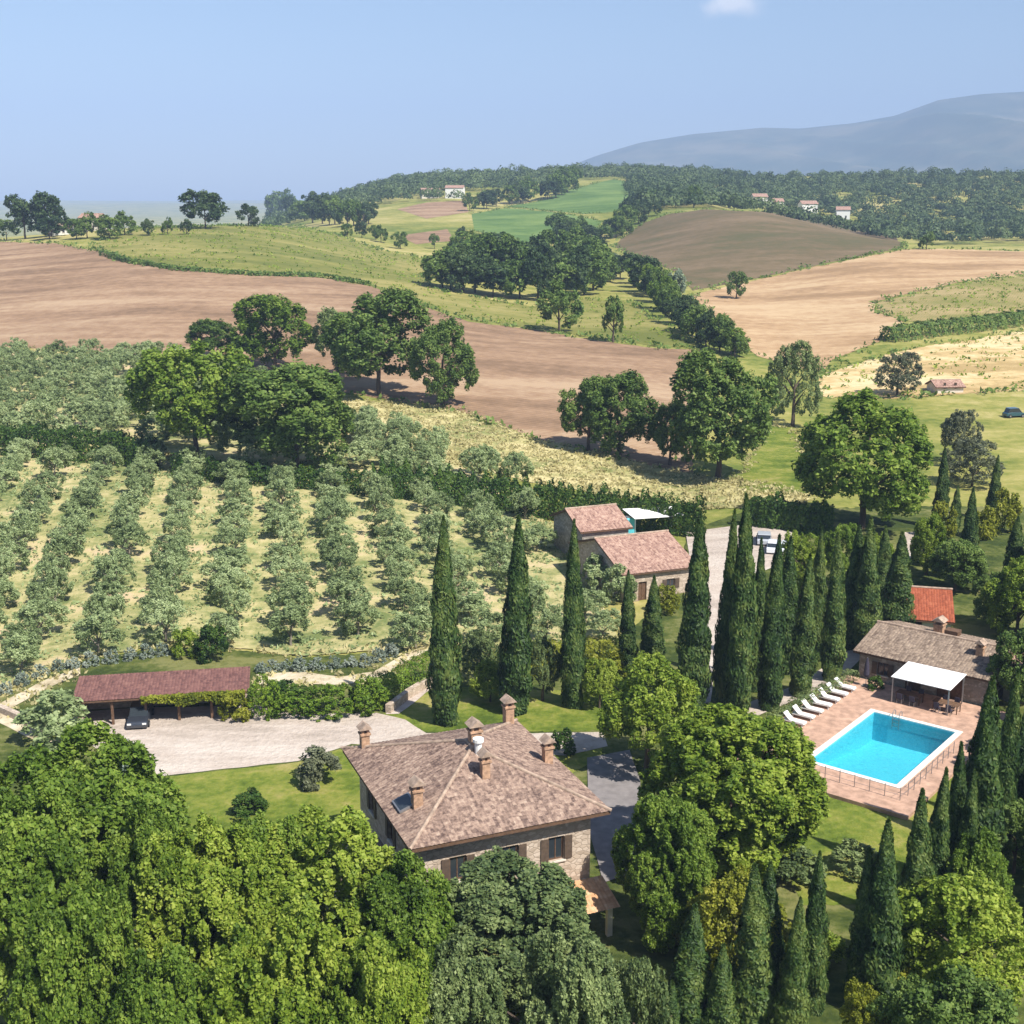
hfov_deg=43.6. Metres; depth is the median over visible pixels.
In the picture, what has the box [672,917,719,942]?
garden bush
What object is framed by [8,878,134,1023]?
broadleaf tree
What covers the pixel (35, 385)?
olive tree
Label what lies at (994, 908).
broadleaf tree
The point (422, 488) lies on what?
olive tree
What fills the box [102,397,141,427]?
olive tree
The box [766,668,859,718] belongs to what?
clipped hedge
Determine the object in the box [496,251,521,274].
wood tree
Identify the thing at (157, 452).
olive tree
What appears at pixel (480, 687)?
broadleaf tree
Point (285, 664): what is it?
lavender mound
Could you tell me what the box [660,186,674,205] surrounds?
wood tree
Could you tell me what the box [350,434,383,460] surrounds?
olive tree
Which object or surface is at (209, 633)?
garden bush
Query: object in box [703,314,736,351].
wood tree
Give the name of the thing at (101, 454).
olive tree
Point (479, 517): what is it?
olive tree
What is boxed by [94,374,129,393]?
olive tree
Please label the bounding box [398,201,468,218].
clay field
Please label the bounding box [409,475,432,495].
olive tree
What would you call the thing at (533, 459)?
straw strip
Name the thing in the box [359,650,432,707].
clipped hedge
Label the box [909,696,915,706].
garden chair
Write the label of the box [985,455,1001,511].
cypress tree
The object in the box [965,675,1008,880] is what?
cypress tree
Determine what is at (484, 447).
olive tree
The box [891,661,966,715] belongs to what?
awning
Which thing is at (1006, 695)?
pool wing
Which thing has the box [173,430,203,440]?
olive tree
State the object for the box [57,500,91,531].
olive tree
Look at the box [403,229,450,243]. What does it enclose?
fallow strip
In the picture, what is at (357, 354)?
broadleaf tree
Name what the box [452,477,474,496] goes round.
olive tree
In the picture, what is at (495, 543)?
olive tree
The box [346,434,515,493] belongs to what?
grove strip floor
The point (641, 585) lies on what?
door
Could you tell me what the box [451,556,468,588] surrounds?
olive tree
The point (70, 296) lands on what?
ploughed field
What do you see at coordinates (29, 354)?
olive tree
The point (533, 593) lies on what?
olive tree
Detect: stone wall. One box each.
[0,704,49,733]
[385,677,426,712]
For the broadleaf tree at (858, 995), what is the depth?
62.56 m
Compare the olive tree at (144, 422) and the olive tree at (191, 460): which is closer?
the olive tree at (191, 460)
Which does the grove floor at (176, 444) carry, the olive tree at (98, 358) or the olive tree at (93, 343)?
the olive tree at (98, 358)
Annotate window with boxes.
[366,788,375,818]
[385,816,395,848]
[441,854,474,882]
[498,843,526,856]
[541,834,571,862]
[663,578,678,587]
[871,661,893,677]
[996,680,1001,690]
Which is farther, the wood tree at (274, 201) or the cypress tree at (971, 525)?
the wood tree at (274, 201)
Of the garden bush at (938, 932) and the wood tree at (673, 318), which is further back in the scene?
the wood tree at (673, 318)
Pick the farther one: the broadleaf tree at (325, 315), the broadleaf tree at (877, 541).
the broadleaf tree at (325, 315)
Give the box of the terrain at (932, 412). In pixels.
[0,174,1023,693]
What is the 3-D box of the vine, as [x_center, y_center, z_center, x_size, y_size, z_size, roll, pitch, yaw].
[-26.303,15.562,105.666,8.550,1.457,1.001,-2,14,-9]
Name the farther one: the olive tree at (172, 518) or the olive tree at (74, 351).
the olive tree at (74, 351)
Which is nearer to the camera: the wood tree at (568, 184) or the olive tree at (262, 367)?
the olive tree at (262, 367)
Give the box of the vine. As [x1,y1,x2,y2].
[139,689,244,706]
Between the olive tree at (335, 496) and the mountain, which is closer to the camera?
the olive tree at (335, 496)
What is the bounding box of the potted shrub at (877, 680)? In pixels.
[867,675,884,690]
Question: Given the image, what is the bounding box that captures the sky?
[0,0,1023,200]
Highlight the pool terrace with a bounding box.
[738,675,1005,819]
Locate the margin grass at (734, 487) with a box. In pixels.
[0,347,816,717]
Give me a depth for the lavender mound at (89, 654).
118.74 m
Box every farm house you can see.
[47,223,74,235]
[77,213,106,230]
[420,188,439,198]
[445,185,464,198]
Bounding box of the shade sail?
[623,506,683,532]
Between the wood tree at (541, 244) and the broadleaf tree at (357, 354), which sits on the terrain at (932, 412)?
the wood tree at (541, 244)
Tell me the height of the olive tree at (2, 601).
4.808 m
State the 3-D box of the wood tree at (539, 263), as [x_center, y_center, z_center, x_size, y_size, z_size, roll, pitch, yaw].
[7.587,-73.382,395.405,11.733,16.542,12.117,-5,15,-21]
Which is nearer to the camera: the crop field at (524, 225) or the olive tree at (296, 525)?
the olive tree at (296, 525)
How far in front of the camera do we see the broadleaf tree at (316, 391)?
172.46 m
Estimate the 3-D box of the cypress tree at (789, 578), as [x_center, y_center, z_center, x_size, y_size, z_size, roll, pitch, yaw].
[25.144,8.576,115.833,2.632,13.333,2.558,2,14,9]
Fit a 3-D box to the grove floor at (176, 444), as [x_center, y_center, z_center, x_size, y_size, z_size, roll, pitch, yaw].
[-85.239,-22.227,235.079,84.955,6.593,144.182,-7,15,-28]
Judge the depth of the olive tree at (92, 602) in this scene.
126.13 m
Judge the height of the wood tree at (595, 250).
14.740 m
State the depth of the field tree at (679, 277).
396.02 m
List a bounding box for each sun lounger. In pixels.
[783,710,806,726]
[791,704,815,721]
[800,698,823,715]
[809,693,832,709]
[817,687,840,703]
[826,682,848,697]
[834,677,855,692]
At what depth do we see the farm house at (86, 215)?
533.68 m
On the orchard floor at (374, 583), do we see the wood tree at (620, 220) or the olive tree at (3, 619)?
the olive tree at (3, 619)
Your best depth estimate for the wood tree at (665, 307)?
347.67 m
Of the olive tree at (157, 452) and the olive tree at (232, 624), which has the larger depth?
the olive tree at (157, 452)
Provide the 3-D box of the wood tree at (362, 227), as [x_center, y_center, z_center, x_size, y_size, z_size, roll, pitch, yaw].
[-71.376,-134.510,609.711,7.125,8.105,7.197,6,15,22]
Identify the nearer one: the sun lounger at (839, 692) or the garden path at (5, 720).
the garden path at (5, 720)
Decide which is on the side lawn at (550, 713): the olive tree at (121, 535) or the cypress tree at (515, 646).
the cypress tree at (515, 646)
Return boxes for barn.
[550,503,632,553]
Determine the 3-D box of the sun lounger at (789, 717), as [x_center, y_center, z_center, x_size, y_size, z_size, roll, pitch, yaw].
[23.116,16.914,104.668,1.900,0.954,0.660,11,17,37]
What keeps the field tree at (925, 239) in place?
on the stubble field at (825, 312)
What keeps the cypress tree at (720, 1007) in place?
on the estate ground at (622, 942)
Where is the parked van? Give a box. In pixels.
[1002,407,1023,417]
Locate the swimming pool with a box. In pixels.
[812,709,962,788]
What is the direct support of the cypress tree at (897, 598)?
on the estate ground at (622, 942)
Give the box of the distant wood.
[621,163,1023,241]
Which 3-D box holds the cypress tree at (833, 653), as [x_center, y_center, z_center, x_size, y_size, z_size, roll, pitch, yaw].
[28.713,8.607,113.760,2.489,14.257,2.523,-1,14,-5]
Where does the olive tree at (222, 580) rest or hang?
on the orchard floor at (374, 583)
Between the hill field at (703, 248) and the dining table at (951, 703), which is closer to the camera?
the dining table at (951, 703)
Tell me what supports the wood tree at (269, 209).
on the terrain at (932, 412)
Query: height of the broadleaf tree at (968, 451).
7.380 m
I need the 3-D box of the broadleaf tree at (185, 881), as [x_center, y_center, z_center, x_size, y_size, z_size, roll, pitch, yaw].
[-15.069,21.178,62.787,7.720,13.937,7.118,1,14,5]
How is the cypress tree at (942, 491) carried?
on the estate ground at (622, 942)
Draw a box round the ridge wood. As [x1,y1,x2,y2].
[338,161,714,197]
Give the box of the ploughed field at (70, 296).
[0,242,693,473]
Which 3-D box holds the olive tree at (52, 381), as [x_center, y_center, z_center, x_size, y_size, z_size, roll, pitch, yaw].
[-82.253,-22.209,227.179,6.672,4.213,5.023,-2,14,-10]
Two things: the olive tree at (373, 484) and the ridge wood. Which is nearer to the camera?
the olive tree at (373, 484)
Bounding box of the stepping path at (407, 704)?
[386,686,430,713]
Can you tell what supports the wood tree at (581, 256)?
on the terrain at (932, 412)
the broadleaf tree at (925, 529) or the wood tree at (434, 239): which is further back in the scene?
the wood tree at (434, 239)
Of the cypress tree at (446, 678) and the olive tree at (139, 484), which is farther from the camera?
the olive tree at (139, 484)
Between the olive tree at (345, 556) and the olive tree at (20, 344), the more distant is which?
the olive tree at (20, 344)
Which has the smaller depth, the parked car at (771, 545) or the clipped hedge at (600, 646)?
the clipped hedge at (600, 646)
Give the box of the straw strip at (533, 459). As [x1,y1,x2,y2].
[342,400,808,508]
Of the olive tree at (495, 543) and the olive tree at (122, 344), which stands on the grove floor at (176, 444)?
the olive tree at (122, 344)
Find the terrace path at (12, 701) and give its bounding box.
[0,668,79,713]
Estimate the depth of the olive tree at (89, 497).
159.10 m
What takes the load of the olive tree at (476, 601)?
on the orchard floor at (374, 583)
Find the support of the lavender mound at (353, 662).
on the estate ground at (622, 942)
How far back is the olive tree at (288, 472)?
167.59 m
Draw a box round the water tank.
[625,515,635,532]
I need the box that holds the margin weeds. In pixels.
[0,178,1023,475]
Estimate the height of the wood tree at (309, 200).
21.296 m
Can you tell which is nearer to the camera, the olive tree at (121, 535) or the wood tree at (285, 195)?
the olive tree at (121, 535)
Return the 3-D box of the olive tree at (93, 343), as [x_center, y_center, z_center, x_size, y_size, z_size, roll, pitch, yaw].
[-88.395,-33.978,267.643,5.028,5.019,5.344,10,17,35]
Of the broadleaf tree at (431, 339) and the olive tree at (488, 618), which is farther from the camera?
the broadleaf tree at (431, 339)
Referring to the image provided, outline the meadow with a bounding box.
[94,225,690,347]
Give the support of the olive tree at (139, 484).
on the orchard floor at (374, 583)
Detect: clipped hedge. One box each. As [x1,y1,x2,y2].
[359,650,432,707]
[530,633,626,675]
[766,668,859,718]
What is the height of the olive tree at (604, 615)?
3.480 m
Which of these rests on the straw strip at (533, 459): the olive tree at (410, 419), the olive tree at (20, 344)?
the olive tree at (410, 419)
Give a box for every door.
[638,581,645,600]
[905,681,920,691]
[936,679,962,700]
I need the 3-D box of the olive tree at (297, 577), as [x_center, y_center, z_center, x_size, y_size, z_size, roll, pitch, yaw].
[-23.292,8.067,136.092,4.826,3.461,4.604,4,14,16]
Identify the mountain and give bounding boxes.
[578,92,1023,175]
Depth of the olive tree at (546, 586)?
135.62 m
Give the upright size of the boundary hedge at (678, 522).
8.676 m
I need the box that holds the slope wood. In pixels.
[257,167,465,224]
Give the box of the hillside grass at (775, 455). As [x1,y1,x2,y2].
[740,426,808,494]
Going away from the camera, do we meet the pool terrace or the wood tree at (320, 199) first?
the pool terrace
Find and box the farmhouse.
[334,694,619,936]
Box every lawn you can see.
[161,744,602,860]
[384,687,605,732]
[783,674,966,904]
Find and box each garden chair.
[896,693,903,703]
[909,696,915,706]
[916,689,923,701]
[933,702,940,712]
[945,705,951,714]
[952,697,959,709]
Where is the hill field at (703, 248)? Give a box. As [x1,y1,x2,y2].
[615,209,904,289]
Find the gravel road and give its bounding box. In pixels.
[700,532,914,714]
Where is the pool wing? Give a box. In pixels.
[1002,653,1023,704]
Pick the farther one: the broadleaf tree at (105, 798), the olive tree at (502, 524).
the olive tree at (502, 524)
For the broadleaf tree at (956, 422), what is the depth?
201.79 m
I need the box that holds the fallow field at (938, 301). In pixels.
[877,276,1023,324]
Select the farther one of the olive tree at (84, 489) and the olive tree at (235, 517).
the olive tree at (84, 489)
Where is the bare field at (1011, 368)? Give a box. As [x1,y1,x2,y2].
[819,332,1023,398]
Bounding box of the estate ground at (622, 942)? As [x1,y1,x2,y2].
[0,506,1023,1023]
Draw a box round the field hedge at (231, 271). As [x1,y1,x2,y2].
[98,250,369,284]
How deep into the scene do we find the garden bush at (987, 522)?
159.59 m
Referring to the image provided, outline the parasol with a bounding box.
[861,657,869,687]
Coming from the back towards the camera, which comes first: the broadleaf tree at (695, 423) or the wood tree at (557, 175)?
the wood tree at (557, 175)
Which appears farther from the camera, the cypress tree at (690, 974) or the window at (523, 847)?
the window at (523, 847)
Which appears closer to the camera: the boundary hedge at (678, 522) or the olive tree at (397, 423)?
the boundary hedge at (678, 522)
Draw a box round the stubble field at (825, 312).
[694,249,1023,372]
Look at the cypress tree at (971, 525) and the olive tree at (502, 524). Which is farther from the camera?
the olive tree at (502, 524)
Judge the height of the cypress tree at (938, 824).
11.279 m
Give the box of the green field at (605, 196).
[507,179,633,213]
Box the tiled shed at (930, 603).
[909,585,954,627]
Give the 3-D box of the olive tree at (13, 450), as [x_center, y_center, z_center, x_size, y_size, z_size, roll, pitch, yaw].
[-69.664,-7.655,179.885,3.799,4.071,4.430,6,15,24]
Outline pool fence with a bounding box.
[818,741,954,796]
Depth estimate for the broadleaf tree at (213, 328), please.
267.99 m
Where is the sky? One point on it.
(101, 100)
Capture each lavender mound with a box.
[0,681,13,694]
[13,671,30,686]
[31,664,50,679]
[51,658,65,671]
[64,656,80,669]
[82,650,99,667]
[101,649,119,663]
[122,646,138,661]
[139,643,154,659]
[155,642,170,656]
[254,661,268,673]
[265,659,281,671]
[279,658,290,671]
[291,655,307,672]
[307,656,325,670]
[326,655,343,669]
[342,655,357,667]
[359,653,372,667]
[370,646,386,663]
[384,643,399,658]
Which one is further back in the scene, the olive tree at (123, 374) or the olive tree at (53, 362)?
the olive tree at (53, 362)
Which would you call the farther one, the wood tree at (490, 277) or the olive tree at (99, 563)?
the wood tree at (490, 277)
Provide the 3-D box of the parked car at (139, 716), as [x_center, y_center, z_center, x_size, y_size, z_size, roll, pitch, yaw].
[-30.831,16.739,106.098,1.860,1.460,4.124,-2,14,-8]
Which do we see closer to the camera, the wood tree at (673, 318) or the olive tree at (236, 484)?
the olive tree at (236, 484)
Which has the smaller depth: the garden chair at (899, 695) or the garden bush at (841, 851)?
the garden bush at (841, 851)
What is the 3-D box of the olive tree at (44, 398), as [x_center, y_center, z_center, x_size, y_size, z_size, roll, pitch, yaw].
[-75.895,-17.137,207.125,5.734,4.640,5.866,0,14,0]
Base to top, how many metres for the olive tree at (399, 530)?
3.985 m
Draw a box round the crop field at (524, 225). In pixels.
[472,208,600,242]
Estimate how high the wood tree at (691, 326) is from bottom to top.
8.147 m
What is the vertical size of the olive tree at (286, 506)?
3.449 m
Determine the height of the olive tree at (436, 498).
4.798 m
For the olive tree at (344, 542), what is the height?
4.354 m
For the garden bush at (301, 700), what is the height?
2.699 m
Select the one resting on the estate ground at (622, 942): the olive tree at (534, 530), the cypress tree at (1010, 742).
the cypress tree at (1010, 742)
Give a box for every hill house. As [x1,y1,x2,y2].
[751,193,768,204]
[771,198,784,204]
[797,201,818,212]
[835,206,850,219]
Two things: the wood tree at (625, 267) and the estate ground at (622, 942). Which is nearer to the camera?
the estate ground at (622, 942)
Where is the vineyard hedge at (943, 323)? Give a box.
[874,309,1023,342]
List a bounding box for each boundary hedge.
[0,421,160,469]
[170,451,368,495]
[371,454,706,536]
[741,490,834,535]
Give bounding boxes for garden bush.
[170,627,201,658]
[192,623,228,664]
[217,693,251,722]
[230,786,269,819]
[246,672,281,720]
[261,679,298,705]
[271,683,317,718]
[296,745,341,792]
[307,682,356,722]
[347,677,392,716]
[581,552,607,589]
[598,650,634,691]
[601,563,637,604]
[658,583,680,614]
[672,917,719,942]
[774,846,830,886]
[777,902,791,952]
[826,930,848,972]
[827,838,877,881]
[883,965,920,988]
[913,530,940,563]
[929,500,957,537]
[929,917,956,961]
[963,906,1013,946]
[977,505,996,539]
[990,487,1022,533]
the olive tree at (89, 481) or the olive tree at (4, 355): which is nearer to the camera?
the olive tree at (89, 481)
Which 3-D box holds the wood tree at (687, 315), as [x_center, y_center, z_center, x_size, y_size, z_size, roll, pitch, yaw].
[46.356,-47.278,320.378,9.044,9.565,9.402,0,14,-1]
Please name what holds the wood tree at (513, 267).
on the terrain at (932, 412)
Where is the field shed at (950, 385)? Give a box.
[924,379,965,393]
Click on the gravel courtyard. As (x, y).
(716, 540)
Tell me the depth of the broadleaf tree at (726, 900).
68.68 m
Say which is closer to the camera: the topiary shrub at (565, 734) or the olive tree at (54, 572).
the topiary shrub at (565, 734)
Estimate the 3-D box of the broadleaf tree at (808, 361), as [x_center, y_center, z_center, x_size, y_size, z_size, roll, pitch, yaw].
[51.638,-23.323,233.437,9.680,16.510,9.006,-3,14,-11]
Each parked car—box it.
[126,700,153,728]
[756,531,770,544]
[766,539,776,552]
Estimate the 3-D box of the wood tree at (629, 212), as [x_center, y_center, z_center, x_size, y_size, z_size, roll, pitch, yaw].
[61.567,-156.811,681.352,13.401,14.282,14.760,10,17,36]
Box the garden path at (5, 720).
[0,714,59,743]
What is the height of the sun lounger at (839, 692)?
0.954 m
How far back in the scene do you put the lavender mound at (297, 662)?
117.84 m
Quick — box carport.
[74,666,249,724]
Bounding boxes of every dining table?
[895,689,923,705]
[932,697,961,714]
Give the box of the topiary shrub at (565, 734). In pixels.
[551,727,575,756]
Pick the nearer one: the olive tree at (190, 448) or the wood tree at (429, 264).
the olive tree at (190, 448)
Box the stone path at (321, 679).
[256,645,428,688]
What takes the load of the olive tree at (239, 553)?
on the orchard floor at (374, 583)
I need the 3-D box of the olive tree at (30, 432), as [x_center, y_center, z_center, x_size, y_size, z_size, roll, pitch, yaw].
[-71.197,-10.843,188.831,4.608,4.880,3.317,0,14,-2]
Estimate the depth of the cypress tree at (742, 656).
104.82 m
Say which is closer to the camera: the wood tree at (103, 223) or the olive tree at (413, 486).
the olive tree at (413, 486)
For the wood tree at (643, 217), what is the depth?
697.17 m
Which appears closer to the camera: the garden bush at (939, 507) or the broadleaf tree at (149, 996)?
the broadleaf tree at (149, 996)
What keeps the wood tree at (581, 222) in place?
on the terrain at (932, 412)
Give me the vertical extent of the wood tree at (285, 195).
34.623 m
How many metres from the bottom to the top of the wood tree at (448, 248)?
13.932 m
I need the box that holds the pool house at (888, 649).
[853,615,1011,705]
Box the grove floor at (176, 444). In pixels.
[0,350,342,467]
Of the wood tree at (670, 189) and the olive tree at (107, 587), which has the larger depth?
the wood tree at (670, 189)
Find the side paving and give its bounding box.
[587,750,639,880]
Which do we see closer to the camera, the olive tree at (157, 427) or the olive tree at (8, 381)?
the olive tree at (157, 427)
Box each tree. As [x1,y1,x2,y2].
[0,219,20,239]
[0,346,23,364]
[0,347,11,371]
[0,363,11,378]
[0,376,21,399]
[0,379,14,399]
[0,391,31,411]
[0,402,8,421]
[0,402,14,421]
[0,409,36,437]
[0,455,23,479]
[0,462,19,488]
[0,474,5,491]
[0,516,36,546]
[0,540,31,572]
[0,554,15,588]
[0,579,22,601]
[0,595,5,607]
[0,609,9,625]
[0,617,42,660]
[0,631,40,672]
[0,717,190,917]
[0,775,110,1022]
[1,337,29,356]
[3,193,42,238]
[3,444,30,461]
[4,353,33,375]
[6,437,38,460]
[8,371,34,390]
[8,507,42,539]
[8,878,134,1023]
[10,688,89,751]
[11,348,37,369]
[11,597,69,637]
[15,480,52,505]
[17,400,54,425]
[17,497,53,521]
[18,424,43,447]
[19,358,45,380]
[24,575,64,614]
[26,379,54,400]
[28,347,51,365]
[28,392,63,420]
[29,190,70,236]
[29,376,68,393]
[29,469,66,498]
[29,561,74,601]
[32,216,64,238]
[35,447,72,478]
[36,551,70,584]
[39,353,68,375]
[41,528,84,567]
[43,339,69,354]
[43,413,73,437]
[46,364,73,388]
[47,387,76,410]
[51,354,74,363]
[51,436,84,451]
[52,444,78,461]
[53,516,92,550]
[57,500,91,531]
[58,401,101,424]
[60,362,80,382]
[63,218,85,238]
[64,345,90,362]
[66,384,100,401]
[69,486,102,517]
[70,486,102,505]
[72,609,122,652]
[73,358,99,375]
[73,373,98,393]
[73,395,106,415]
[74,211,95,237]
[77,338,103,355]
[78,474,105,489]
[80,413,116,436]
[82,352,109,368]
[82,590,126,631]
[83,461,114,480]
[84,366,112,392]
[85,391,115,413]
[86,444,123,469]
[90,552,137,584]
[93,214,111,230]
[93,363,116,375]
[93,445,116,464]
[93,573,132,606]
[94,216,124,238]
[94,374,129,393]
[94,795,213,975]
[98,378,131,402]
[99,403,130,429]
[99,430,120,446]
[100,354,125,373]
[101,347,126,360]
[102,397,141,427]
[102,547,125,572]
[105,942,203,1023]
[106,514,139,542]
[109,501,140,524]
[110,347,139,369]
[112,341,131,352]
[112,521,149,557]
[114,210,136,234]
[114,489,150,515]
[120,367,134,379]
[122,338,253,457]
[122,466,153,489]
[126,453,158,473]
[126,474,154,505]
[129,810,275,1021]
[130,339,156,357]
[133,412,170,440]
[136,442,165,471]
[137,598,187,644]
[138,583,184,618]
[140,218,154,233]
[141,341,164,352]
[141,434,161,453]
[145,404,168,430]
[145,437,167,451]
[145,564,180,598]
[150,534,189,574]
[151,550,192,590]
[160,217,172,234]
[162,511,191,535]
[162,529,198,553]
[165,484,192,511]
[166,342,187,351]
[166,499,195,524]
[168,468,204,500]
[171,463,202,492]
[172,445,206,466]
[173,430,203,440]
[177,188,230,227]
[177,453,208,471]
[179,218,192,233]
[184,318,240,355]
[196,894,340,1023]
[199,553,242,586]
[203,567,254,603]
[205,423,235,451]
[207,546,252,567]
[207,808,325,944]
[208,611,239,639]
[211,457,247,478]
[213,525,250,550]
[215,419,244,442]
[216,496,255,523]
[216,511,251,539]
[218,359,355,467]
[218,803,420,988]
[221,474,248,495]
[221,586,251,618]
[224,477,253,510]
[226,454,251,468]
[229,293,314,368]
[235,203,259,225]
[236,429,271,464]
[250,365,266,372]
[262,541,302,562]
[263,511,298,536]
[264,190,283,214]
[264,476,300,510]
[264,498,302,521]
[265,195,283,215]
[266,554,310,577]
[266,581,313,612]
[267,465,295,496]
[268,459,300,479]
[269,602,310,645]
[270,571,317,600]
[276,519,306,549]
[280,187,297,206]
[282,197,295,210]
[289,200,312,220]
[290,426,323,456]
[301,191,318,222]
[309,191,331,223]
[311,305,367,374]
[313,498,355,536]
[314,470,349,489]
[315,204,336,224]
[315,490,350,518]
[317,463,347,483]
[317,484,349,499]
[318,534,358,566]
[318,929,435,1023]
[319,286,434,395]
[322,194,344,224]
[322,516,355,548]
[325,578,372,615]
[326,546,359,577]
[327,565,364,599]
[332,594,379,635]
[333,848,460,976]
[334,440,377,467]
[335,199,357,224]
[341,223,352,236]
[344,200,361,225]
[349,411,378,434]
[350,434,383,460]
[353,404,380,429]
[354,221,368,235]
[354,419,386,440]
[355,202,374,222]
[359,470,386,493]
[363,507,403,535]
[364,201,378,223]
[364,474,393,503]
[364,490,394,521]
[368,225,378,236]
[370,433,409,461]
[374,224,388,240]
[374,520,414,544]
[376,537,410,565]
[377,446,419,469]
[381,417,416,443]
[381,448,412,482]
[384,429,418,449]
[384,545,420,570]
[385,558,415,590]
[386,411,422,433]
[386,576,427,607]
[388,605,431,648]
[390,231,407,248]
[401,591,431,625]
[409,315,479,406]
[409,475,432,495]
[410,445,444,470]
[412,438,447,467]
[414,482,435,510]
[416,425,450,449]
[417,510,452,527]
[418,459,457,486]
[418,845,605,1023]
[419,516,449,550]
[420,250,460,287]
[420,491,454,519]
[422,533,454,558]
[422,934,508,1023]
[425,515,463,726]
[429,233,439,248]
[431,246,467,289]
[438,244,484,292]
[447,230,476,245]
[449,234,499,258]
[450,548,476,576]
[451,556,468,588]
[452,246,500,292]
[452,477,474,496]
[452,579,483,606]
[455,590,491,620]
[457,226,466,233]
[457,443,497,473]
[460,608,503,638]
[460,629,498,685]
[462,192,478,210]
[462,488,494,512]
[463,505,496,536]
[464,448,501,475]
[468,659,499,701]
[469,263,519,295]
[469,501,502,523]
[472,232,528,276]
[476,190,488,208]
[477,189,497,208]
[478,232,517,255]
[479,542,512,575]
[480,514,513,542]
[486,534,512,563]
[489,188,504,206]
[489,560,510,591]
[495,231,523,257]
[495,451,534,481]
[495,514,532,716]
[496,249,545,297]
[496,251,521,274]
[501,185,521,203]
[507,926,630,1023]
[509,486,540,518]
[512,183,529,202]
[517,247,555,298]
[518,175,539,201]
[522,234,561,260]
[522,524,558,550]
[528,575,549,600]
[528,581,545,613]
[530,634,560,700]
[531,602,563,639]
[537,278,584,331]
[538,178,559,199]
[539,228,581,250]
[541,257,588,289]
[544,211,568,237]
[546,169,567,197]
[554,221,571,235]
[554,244,591,291]
[556,374,615,450]
[557,225,597,251]
[558,176,570,194]
[558,518,587,709]
[559,165,579,192]
[560,217,577,232]
[560,245,596,274]
[561,586,610,621]
[566,165,582,186]
[567,251,608,294]
[571,215,587,231]
[575,224,594,234]
[581,369,658,454]
[581,657,622,707]
[585,225,602,237]
[586,237,620,278]
[586,244,608,283]
[588,234,608,245]
[588,608,620,636]
[589,242,614,290]
[596,650,700,769]
[598,224,613,238]
[601,294,624,342]
[603,219,617,234]
[608,952,671,1023]
[609,216,625,237]
[610,252,633,279]
[610,789,717,953]
[613,204,638,229]
[615,215,633,232]
[617,569,638,673]
[618,198,638,208]
[623,254,641,275]
[626,263,643,286]
[627,254,662,292]
[631,188,647,200]
[632,201,648,223]
[635,263,662,290]
[637,702,831,886]
[639,200,663,216]
[639,269,663,290]
[639,575,666,673]
[646,275,673,309]
[650,269,673,298]
[650,398,687,464]
[654,278,679,312]
[658,283,680,315]
[658,979,680,1023]
[659,294,694,320]
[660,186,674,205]
[667,346,779,478]
[668,268,686,295]
[668,903,710,1023]
[672,295,699,334]
[672,309,691,329]
[674,510,713,709]
[680,304,707,339]
[680,308,698,337]
[686,863,778,978]
[688,185,702,207]
[693,325,721,348]
[696,308,716,346]
[700,943,739,1023]
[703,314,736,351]
[712,508,737,704]
[716,327,745,354]
[718,325,750,356]
[722,492,760,709]
[727,271,748,298]
[729,862,775,1023]
[751,537,767,692]
[757,533,786,711]
[759,860,785,995]
[766,340,823,426]
[773,896,811,1023]
[781,536,799,674]
[782,530,826,595]
[788,553,817,697]
[791,387,933,528]
[805,850,829,1016]
[813,527,827,660]
[819,531,846,681]
[824,522,856,580]
[838,976,895,1023]
[842,847,876,1011]
[843,524,863,650]
[852,516,882,654]
[861,816,907,1004]
[863,531,894,554]
[864,972,929,1023]
[872,351,924,395]
[878,525,891,606]
[880,531,916,623]
[898,787,935,968]
[898,869,1023,1010]
[898,963,1018,1023]
[909,511,947,574]
[917,230,934,249]
[927,766,950,940]
[928,538,988,590]
[931,446,949,524]
[939,436,1005,486]
[940,409,983,460]
[942,825,1014,932]
[947,485,962,535]
[948,741,967,856]
[955,768,978,908]
[959,487,979,582]
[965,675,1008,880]
[971,571,1016,628]
[979,556,1023,635]
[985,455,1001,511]
[985,623,1023,701]
[995,718,1021,749]
[998,798,1023,873]
[999,668,1021,838]
[1002,516,1023,577]
[1015,713,1023,800]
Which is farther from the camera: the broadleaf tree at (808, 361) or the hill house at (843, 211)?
the hill house at (843, 211)
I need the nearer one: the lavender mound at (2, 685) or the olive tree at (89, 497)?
the lavender mound at (2, 685)
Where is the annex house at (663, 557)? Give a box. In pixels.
[568,530,690,602]
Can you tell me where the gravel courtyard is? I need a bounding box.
[686,525,791,702]
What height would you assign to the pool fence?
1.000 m
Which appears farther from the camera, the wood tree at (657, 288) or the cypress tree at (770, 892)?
the wood tree at (657, 288)
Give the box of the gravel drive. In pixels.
[69,705,607,775]
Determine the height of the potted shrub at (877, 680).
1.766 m
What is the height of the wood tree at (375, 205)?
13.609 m
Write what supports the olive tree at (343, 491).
on the orchard floor at (374, 583)
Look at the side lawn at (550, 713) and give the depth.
107.73 m
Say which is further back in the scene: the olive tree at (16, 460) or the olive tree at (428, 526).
the olive tree at (16, 460)
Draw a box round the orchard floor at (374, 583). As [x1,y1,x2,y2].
[0,447,617,689]
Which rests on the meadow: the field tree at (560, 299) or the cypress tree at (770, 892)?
the field tree at (560, 299)
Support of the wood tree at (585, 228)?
on the terrain at (932, 412)
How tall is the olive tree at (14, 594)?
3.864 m
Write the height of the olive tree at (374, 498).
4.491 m
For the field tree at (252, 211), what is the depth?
533.45 m

